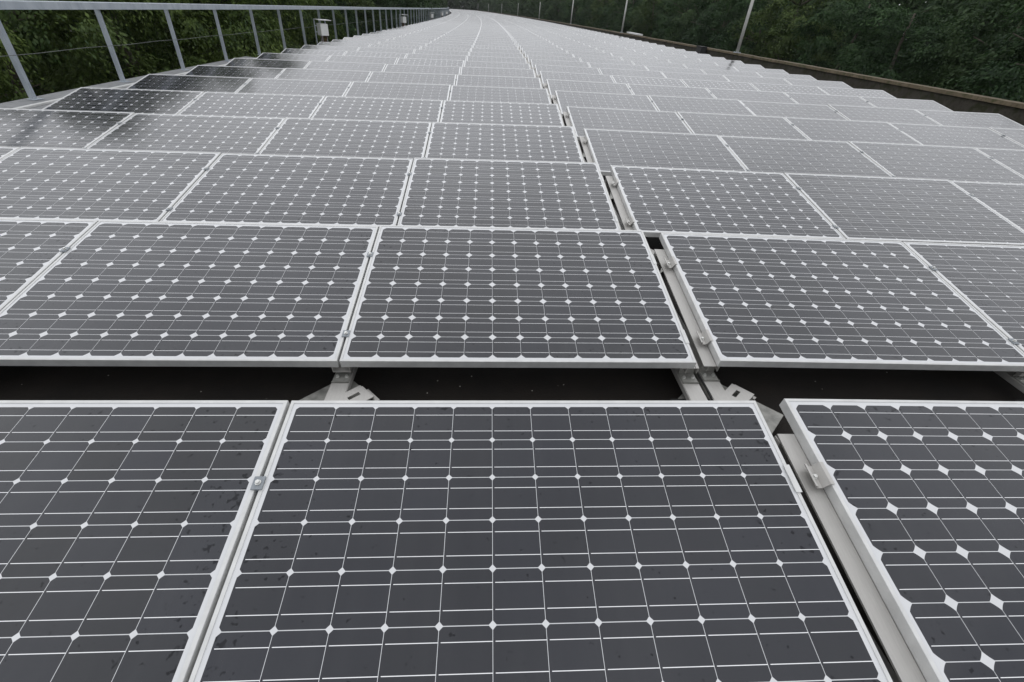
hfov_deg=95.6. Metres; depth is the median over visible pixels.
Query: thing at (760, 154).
solar panel
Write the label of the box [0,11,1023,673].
roof deck
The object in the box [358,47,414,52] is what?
solar panel
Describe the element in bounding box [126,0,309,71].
tree
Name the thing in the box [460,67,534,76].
solar panel
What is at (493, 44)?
solar panel
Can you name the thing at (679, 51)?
solar panel
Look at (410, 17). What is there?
tree
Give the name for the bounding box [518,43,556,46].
solar panel
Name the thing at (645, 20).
tree
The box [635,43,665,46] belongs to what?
solar panel
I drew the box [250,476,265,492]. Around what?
mounting frame
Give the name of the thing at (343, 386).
mounting frame
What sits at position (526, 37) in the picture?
solar panel
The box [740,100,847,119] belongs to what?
solar panel
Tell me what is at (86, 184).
solar panel
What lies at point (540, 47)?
solar panel
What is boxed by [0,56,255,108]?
edge kerb
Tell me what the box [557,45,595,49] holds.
solar panel
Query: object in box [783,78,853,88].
solar panel
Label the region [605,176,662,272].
mounting frame
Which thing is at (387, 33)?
solar panel
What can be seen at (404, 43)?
solar panel
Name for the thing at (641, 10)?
tree
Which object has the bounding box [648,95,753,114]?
solar panel
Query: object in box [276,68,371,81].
solar panel
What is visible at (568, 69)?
solar panel
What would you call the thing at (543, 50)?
solar panel
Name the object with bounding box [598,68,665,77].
solar panel
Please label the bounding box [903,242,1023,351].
solar panel
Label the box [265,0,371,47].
tree
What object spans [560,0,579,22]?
tree
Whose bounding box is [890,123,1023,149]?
solar panel
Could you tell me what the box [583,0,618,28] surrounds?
tree
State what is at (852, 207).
solar panel
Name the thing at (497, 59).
solar panel
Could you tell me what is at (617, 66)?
solar panel
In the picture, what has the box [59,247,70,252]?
mounting frame
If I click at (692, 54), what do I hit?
solar panel
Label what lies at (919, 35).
tree
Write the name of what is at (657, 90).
solar panel
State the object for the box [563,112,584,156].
mounting frame
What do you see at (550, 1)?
tree
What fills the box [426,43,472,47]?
solar panel
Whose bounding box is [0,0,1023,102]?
woodland
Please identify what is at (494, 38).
solar panel
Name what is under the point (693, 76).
solar panel
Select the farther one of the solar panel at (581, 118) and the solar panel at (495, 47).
the solar panel at (495, 47)
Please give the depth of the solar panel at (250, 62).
9.68 m
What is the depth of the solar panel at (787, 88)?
10.37 m
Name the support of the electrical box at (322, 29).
attached to the guard railing
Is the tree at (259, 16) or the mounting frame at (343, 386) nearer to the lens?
the mounting frame at (343, 386)
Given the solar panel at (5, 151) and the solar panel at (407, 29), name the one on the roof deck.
the solar panel at (407, 29)
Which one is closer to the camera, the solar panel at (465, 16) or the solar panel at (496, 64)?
the solar panel at (496, 64)
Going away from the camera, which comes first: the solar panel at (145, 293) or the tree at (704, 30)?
the solar panel at (145, 293)
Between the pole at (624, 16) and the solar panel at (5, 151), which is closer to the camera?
the solar panel at (5, 151)
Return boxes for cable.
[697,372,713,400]
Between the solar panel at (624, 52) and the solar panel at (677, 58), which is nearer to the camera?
the solar panel at (677, 58)
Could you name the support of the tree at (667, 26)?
on the ground
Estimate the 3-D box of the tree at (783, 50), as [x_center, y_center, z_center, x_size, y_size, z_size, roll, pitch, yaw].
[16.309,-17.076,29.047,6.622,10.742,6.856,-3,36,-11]
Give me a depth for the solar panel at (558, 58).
13.78 m
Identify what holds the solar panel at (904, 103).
on the mounting frame
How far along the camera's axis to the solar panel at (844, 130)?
6.50 m
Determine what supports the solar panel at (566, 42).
on the roof deck
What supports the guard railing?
on the edge kerb
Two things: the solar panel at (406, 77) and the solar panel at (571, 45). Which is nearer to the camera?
the solar panel at (406, 77)
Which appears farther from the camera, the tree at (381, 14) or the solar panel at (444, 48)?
the tree at (381, 14)
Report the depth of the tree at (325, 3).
23.09 m
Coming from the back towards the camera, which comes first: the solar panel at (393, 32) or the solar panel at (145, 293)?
the solar panel at (393, 32)
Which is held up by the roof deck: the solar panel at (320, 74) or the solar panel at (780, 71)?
the solar panel at (780, 71)
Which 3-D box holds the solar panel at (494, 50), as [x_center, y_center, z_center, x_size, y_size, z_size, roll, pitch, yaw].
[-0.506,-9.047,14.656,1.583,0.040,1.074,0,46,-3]
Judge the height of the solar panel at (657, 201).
0.041 m
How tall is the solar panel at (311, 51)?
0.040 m
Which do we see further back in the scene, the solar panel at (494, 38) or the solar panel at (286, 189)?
the solar panel at (494, 38)
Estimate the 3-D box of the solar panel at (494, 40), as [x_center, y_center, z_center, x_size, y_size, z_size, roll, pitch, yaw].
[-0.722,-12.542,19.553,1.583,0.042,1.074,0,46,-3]
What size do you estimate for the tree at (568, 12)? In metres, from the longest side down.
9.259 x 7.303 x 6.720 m
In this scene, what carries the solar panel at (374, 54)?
on the roof deck
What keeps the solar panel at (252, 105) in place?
on the mounting frame
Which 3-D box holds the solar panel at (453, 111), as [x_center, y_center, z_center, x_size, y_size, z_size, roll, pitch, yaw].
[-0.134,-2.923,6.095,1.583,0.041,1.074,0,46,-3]
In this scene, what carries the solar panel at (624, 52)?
on the roof deck
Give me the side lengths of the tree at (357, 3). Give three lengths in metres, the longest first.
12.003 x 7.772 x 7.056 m
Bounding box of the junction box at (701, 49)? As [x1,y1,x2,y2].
[696,46,706,53]
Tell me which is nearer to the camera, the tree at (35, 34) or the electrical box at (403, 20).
the tree at (35, 34)
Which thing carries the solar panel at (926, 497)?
on the mounting frame at (816, 479)
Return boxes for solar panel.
[0,108,134,148]
[0,147,19,159]
[0,147,220,221]
[0,219,97,310]
[0,220,378,366]
[0,400,289,681]
[43,87,203,113]
[86,113,285,153]
[126,74,250,92]
[159,153,412,226]
[178,92,324,117]
[184,65,284,78]
[188,401,892,681]
[225,58,310,68]
[236,78,351,96]
[256,53,330,60]
[259,117,431,160]
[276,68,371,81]
[281,48,345,54]
[301,45,359,50]
[304,61,386,71]
[311,96,442,121]
[317,42,370,46]
[327,55,397,63]
[331,39,379,43]
[339,225,695,367]
[342,37,387,41]
[343,51,406,57]
[344,81,450,101]
[353,35,394,38]
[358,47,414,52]
[361,34,400,36]
[367,71,456,85]
[369,32,405,35]
[369,44,420,48]
[376,31,409,33]
[379,41,425,45]
[382,30,414,32]
[383,64,460,78]
[388,29,417,30]
[393,28,421,29]
[396,58,463,72]
[397,27,424,28]
[397,158,620,229]
[406,53,466,61]
[414,49,468,55]
[421,46,470,51]
[425,122,582,161]
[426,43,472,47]
[429,9,586,29]
[431,41,473,47]
[440,100,563,125]
[447,33,477,34]
[449,85,550,103]
[456,75,541,88]
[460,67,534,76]
[464,61,529,68]
[467,56,526,62]
[469,52,522,57]
[471,48,520,53]
[473,45,517,49]
[474,43,515,46]
[475,40,514,43]
[476,39,512,41]
[477,37,511,39]
[478,34,509,35]
[478,35,510,37]
[479,32,507,33]
[479,33,508,34]
[512,36,542,41]
[516,41,552,46]
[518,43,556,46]
[520,45,561,49]
[522,48,566,52]
[524,51,573,59]
[527,55,580,61]
[530,59,589,67]
[534,64,600,75]
[540,71,614,86]
[546,79,632,100]
[549,41,583,44]
[553,43,589,46]
[555,90,657,116]
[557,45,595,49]
[562,48,602,51]
[566,106,692,139]
[567,50,611,55]
[573,54,621,59]
[580,58,633,64]
[583,128,746,175]
[588,62,647,70]
[594,39,620,40]
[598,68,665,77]
[603,50,644,54]
[610,165,844,238]
[611,53,656,58]
[611,75,686,86]
[621,40,648,42]
[621,57,669,62]
[627,84,714,97]
[628,42,656,44]
[632,61,685,67]
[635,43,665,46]
[643,45,674,48]
[645,66,704,73]
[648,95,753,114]
[651,47,684,50]
[655,56,699,60]
[659,233,1023,371]
[662,50,697,53]
[662,72,729,81]
[668,59,717,65]
[672,52,711,56]
[677,112,809,139]
[681,79,758,90]
[683,64,737,70]
[684,55,725,59]
[698,58,743,63]
[701,69,760,76]
[706,88,796,102]
[715,62,764,68]
[718,135,891,176]
[723,75,790,84]
[734,67,788,73]
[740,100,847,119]
[750,83,828,94]
[756,72,815,79]
[779,399,1023,681]
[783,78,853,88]
[784,92,874,106]
[784,117,922,144]
[784,173,1023,245]
[817,86,895,97]
[828,104,939,124]
[848,141,1023,183]
[859,96,951,110]
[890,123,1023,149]
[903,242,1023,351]
[915,109,1023,128]
[951,181,1023,230]
[974,147,1023,176]
[989,127,1023,145]
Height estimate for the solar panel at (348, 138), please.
0.040 m
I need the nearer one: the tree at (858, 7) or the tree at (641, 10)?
the tree at (858, 7)
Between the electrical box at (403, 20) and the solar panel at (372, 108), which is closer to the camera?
the solar panel at (372, 108)
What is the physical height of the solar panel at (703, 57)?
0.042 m
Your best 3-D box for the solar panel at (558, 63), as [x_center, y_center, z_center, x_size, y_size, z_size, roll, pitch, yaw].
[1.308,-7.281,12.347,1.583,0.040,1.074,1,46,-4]
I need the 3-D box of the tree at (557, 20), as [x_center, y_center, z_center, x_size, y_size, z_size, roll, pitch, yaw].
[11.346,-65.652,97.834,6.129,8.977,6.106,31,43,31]
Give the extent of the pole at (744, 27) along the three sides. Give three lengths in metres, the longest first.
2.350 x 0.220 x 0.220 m
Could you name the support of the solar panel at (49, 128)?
on the mounting frame
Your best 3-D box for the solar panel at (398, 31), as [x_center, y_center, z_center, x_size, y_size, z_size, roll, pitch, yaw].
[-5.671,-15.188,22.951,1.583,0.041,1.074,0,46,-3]
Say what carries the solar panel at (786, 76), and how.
on the roof deck
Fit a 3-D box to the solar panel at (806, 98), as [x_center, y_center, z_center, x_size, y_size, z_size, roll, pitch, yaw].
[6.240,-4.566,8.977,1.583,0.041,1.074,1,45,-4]
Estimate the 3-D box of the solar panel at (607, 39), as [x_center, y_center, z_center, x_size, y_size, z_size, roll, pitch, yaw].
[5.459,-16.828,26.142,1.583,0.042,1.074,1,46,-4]
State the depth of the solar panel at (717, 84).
10.27 m
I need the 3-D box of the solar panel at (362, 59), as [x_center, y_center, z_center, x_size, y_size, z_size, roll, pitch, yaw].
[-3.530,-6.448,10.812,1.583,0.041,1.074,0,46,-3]
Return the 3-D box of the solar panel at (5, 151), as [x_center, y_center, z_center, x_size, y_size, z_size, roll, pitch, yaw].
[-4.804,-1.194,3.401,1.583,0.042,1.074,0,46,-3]
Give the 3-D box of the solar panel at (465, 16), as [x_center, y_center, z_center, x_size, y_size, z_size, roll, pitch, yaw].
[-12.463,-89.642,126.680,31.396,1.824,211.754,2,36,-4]
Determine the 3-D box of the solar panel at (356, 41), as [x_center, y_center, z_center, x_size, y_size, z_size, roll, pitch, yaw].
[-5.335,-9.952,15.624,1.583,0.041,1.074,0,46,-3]
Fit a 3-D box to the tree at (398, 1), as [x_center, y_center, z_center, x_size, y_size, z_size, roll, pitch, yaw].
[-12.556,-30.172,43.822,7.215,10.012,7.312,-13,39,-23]
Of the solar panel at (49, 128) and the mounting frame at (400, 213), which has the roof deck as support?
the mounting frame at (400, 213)
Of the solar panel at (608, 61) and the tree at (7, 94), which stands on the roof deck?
the solar panel at (608, 61)
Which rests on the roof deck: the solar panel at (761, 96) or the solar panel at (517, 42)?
the solar panel at (517, 42)
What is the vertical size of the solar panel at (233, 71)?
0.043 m
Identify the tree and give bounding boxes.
[0,0,183,99]
[0,15,57,102]
[1,0,246,99]
[92,0,322,75]
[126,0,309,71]
[196,0,329,52]
[205,0,359,49]
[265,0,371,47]
[306,0,383,36]
[348,0,406,35]
[354,0,399,32]
[387,0,412,26]
[391,0,431,25]
[393,2,418,25]
[541,0,563,19]
[544,0,564,20]
[555,4,567,21]
[559,0,582,23]
[559,0,587,23]
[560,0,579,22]
[572,0,589,18]
[574,0,607,23]
[575,0,608,27]
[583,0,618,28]
[591,6,617,29]
[600,3,628,29]
[604,0,648,31]
[612,0,657,32]
[625,0,673,37]
[627,8,666,36]
[644,0,710,42]
[651,0,709,42]
[656,0,741,50]
[678,0,763,50]
[704,0,802,58]
[725,0,849,69]
[783,0,927,74]
[828,2,973,89]
[890,0,1023,97]
[948,0,1023,101]
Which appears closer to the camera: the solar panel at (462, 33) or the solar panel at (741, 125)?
the solar panel at (741, 125)
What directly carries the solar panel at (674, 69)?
on the roof deck
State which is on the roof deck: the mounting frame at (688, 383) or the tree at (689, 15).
the mounting frame at (688, 383)
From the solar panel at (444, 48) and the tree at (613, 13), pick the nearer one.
the solar panel at (444, 48)
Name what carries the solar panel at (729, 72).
on the roof deck
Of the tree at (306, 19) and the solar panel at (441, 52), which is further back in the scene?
the tree at (306, 19)
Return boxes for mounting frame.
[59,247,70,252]
[166,167,208,211]
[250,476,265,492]
[299,252,379,400]
[397,172,411,216]
[543,83,550,95]
[551,95,566,125]
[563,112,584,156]
[579,136,612,199]
[600,174,620,228]
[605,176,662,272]
[650,254,709,400]
[654,249,783,433]
[774,434,926,681]
[783,465,801,492]
[928,266,1023,400]
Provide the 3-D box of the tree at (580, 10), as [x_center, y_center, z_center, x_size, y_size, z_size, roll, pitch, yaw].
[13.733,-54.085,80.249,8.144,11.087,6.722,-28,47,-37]
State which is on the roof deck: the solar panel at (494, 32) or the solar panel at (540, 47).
the solar panel at (494, 32)
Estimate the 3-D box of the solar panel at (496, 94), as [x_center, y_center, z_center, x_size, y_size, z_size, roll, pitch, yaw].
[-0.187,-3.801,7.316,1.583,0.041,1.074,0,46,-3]
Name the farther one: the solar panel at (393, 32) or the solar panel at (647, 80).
the solar panel at (393, 32)
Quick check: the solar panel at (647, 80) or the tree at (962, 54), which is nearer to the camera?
the solar panel at (647, 80)
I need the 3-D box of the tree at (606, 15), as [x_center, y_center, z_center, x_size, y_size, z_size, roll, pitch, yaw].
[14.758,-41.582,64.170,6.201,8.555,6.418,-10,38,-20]
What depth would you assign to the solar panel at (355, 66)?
9.76 m
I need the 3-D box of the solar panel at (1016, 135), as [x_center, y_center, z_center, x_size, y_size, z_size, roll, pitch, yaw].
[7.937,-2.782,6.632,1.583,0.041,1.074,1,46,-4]
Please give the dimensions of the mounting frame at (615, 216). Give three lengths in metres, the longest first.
1.450 x 0.345 x 0.200 m
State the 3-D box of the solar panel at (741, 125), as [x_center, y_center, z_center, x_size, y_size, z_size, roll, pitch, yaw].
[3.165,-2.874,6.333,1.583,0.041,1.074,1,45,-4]
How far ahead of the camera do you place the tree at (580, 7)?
82.47 m
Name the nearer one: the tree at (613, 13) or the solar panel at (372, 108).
the solar panel at (372, 108)
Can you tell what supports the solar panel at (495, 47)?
on the mounting frame
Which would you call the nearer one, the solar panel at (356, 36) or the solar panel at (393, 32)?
the solar panel at (356, 36)
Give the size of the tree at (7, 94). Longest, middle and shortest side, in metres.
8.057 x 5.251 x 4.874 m
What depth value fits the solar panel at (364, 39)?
17.08 m
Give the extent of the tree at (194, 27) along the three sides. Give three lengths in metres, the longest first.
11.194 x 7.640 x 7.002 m
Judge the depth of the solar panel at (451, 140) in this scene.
4.90 m
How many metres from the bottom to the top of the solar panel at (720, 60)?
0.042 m
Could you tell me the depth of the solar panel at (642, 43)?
25.29 m
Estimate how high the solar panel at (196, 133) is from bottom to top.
0.042 m
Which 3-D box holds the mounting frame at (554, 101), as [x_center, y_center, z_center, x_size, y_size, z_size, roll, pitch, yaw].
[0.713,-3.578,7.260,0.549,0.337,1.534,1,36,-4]
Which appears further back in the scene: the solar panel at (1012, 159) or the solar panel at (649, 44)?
the solar panel at (649, 44)
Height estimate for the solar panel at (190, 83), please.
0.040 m
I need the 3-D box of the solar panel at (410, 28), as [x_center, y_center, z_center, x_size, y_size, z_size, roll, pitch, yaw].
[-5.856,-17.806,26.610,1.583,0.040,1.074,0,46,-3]
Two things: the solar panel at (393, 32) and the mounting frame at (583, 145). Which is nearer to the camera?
the mounting frame at (583, 145)
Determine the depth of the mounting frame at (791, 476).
1.41 m
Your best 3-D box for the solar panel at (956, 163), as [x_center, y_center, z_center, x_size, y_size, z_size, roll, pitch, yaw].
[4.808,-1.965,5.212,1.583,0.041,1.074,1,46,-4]
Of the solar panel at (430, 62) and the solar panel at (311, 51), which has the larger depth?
the solar panel at (311, 51)
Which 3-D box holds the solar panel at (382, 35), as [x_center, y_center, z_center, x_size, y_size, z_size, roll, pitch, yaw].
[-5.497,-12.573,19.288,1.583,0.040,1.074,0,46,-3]
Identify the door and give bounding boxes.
[321,24,328,35]
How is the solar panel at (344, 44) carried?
on the roof deck
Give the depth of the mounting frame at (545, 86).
8.79 m
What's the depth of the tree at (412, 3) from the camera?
44.94 m
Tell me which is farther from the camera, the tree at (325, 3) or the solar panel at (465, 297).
the tree at (325, 3)
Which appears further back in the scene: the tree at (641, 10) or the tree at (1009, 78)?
the tree at (641, 10)
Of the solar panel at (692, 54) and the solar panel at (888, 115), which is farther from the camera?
the solar panel at (692, 54)
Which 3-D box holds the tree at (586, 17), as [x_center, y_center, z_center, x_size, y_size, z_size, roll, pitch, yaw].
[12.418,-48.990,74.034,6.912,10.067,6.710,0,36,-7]
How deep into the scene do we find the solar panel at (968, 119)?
7.96 m
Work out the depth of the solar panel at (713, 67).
14.07 m
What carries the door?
in the electrical box at (322, 29)
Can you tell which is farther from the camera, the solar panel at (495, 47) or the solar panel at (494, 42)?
the solar panel at (494, 42)
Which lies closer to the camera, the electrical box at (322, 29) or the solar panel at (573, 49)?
the electrical box at (322, 29)
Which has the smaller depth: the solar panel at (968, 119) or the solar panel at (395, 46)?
the solar panel at (968, 119)
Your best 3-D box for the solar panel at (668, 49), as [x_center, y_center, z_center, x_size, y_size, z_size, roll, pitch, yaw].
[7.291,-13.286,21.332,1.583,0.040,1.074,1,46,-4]
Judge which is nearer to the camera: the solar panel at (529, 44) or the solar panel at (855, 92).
the solar panel at (855, 92)
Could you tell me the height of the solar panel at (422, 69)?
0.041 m
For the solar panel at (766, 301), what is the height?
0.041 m
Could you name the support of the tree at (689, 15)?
on the ground
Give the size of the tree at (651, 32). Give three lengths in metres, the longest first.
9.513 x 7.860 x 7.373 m
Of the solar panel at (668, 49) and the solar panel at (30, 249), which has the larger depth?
the solar panel at (668, 49)
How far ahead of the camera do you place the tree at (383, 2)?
34.34 m
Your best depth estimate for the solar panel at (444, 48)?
14.80 m
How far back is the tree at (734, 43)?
31.47 m
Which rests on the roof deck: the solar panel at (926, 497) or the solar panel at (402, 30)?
the solar panel at (402, 30)
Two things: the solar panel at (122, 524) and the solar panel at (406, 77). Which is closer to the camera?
the solar panel at (122, 524)
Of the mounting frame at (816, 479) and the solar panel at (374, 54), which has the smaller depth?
the mounting frame at (816, 479)
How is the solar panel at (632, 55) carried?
on the roof deck
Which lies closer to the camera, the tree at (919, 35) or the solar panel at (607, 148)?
the solar panel at (607, 148)
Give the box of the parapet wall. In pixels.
[475,10,1023,125]
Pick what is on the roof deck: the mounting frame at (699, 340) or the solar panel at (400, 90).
the mounting frame at (699, 340)
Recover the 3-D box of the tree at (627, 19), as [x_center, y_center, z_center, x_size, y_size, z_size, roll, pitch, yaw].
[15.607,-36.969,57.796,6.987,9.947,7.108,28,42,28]
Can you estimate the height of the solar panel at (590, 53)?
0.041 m
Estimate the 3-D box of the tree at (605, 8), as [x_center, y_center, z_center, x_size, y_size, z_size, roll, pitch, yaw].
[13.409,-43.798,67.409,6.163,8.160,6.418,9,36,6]
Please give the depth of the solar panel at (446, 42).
17.27 m
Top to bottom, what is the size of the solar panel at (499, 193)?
0.042 m
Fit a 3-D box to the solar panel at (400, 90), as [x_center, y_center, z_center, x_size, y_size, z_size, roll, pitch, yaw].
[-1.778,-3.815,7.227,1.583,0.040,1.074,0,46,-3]
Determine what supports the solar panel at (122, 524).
on the mounting frame
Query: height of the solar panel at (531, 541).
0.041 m
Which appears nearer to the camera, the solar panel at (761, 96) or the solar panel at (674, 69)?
the solar panel at (761, 96)
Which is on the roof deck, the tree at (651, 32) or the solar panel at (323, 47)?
the solar panel at (323, 47)
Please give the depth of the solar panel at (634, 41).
26.53 m
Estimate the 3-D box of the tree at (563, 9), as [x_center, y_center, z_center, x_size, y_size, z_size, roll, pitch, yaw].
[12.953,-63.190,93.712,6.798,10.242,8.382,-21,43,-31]
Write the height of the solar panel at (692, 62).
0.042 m
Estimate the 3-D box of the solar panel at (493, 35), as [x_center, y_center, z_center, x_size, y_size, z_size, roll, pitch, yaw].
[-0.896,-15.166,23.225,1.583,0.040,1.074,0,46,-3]
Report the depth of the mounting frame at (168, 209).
3.26 m
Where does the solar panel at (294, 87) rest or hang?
on the mounting frame
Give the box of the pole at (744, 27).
[734,0,753,52]
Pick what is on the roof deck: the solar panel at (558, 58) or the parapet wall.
the parapet wall
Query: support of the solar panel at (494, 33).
on the roof deck
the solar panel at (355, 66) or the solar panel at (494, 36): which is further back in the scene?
the solar panel at (494, 36)
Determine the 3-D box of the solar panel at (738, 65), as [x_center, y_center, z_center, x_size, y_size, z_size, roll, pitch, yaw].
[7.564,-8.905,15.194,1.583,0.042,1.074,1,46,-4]
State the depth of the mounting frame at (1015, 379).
2.32 m
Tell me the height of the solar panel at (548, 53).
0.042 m
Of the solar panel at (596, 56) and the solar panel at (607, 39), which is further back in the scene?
the solar panel at (607, 39)
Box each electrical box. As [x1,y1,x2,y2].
[313,19,330,43]
[399,14,405,25]
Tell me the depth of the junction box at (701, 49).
20.92 m
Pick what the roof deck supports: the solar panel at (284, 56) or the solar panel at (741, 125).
the solar panel at (284, 56)
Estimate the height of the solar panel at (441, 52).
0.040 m
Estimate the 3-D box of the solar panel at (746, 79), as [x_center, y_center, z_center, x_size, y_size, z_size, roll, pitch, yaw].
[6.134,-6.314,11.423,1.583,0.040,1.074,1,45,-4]
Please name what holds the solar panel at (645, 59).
on the roof deck
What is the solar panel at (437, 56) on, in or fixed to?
on the roof deck
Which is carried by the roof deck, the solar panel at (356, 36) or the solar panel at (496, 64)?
the solar panel at (356, 36)
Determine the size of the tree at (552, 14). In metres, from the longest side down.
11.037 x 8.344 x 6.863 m
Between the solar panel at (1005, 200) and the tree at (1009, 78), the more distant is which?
the tree at (1009, 78)
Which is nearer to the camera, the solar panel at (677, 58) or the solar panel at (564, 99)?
the solar panel at (564, 99)
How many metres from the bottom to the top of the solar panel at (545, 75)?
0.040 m
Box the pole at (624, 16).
[621,0,627,32]
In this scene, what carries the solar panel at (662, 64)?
on the roof deck
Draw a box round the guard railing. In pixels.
[0,0,448,100]
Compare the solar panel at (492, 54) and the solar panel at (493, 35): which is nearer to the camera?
the solar panel at (492, 54)
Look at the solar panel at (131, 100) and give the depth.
5.91 m
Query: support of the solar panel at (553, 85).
on the mounting frame at (545, 86)
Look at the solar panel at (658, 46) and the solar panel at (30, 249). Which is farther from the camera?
the solar panel at (658, 46)
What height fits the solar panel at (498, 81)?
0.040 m

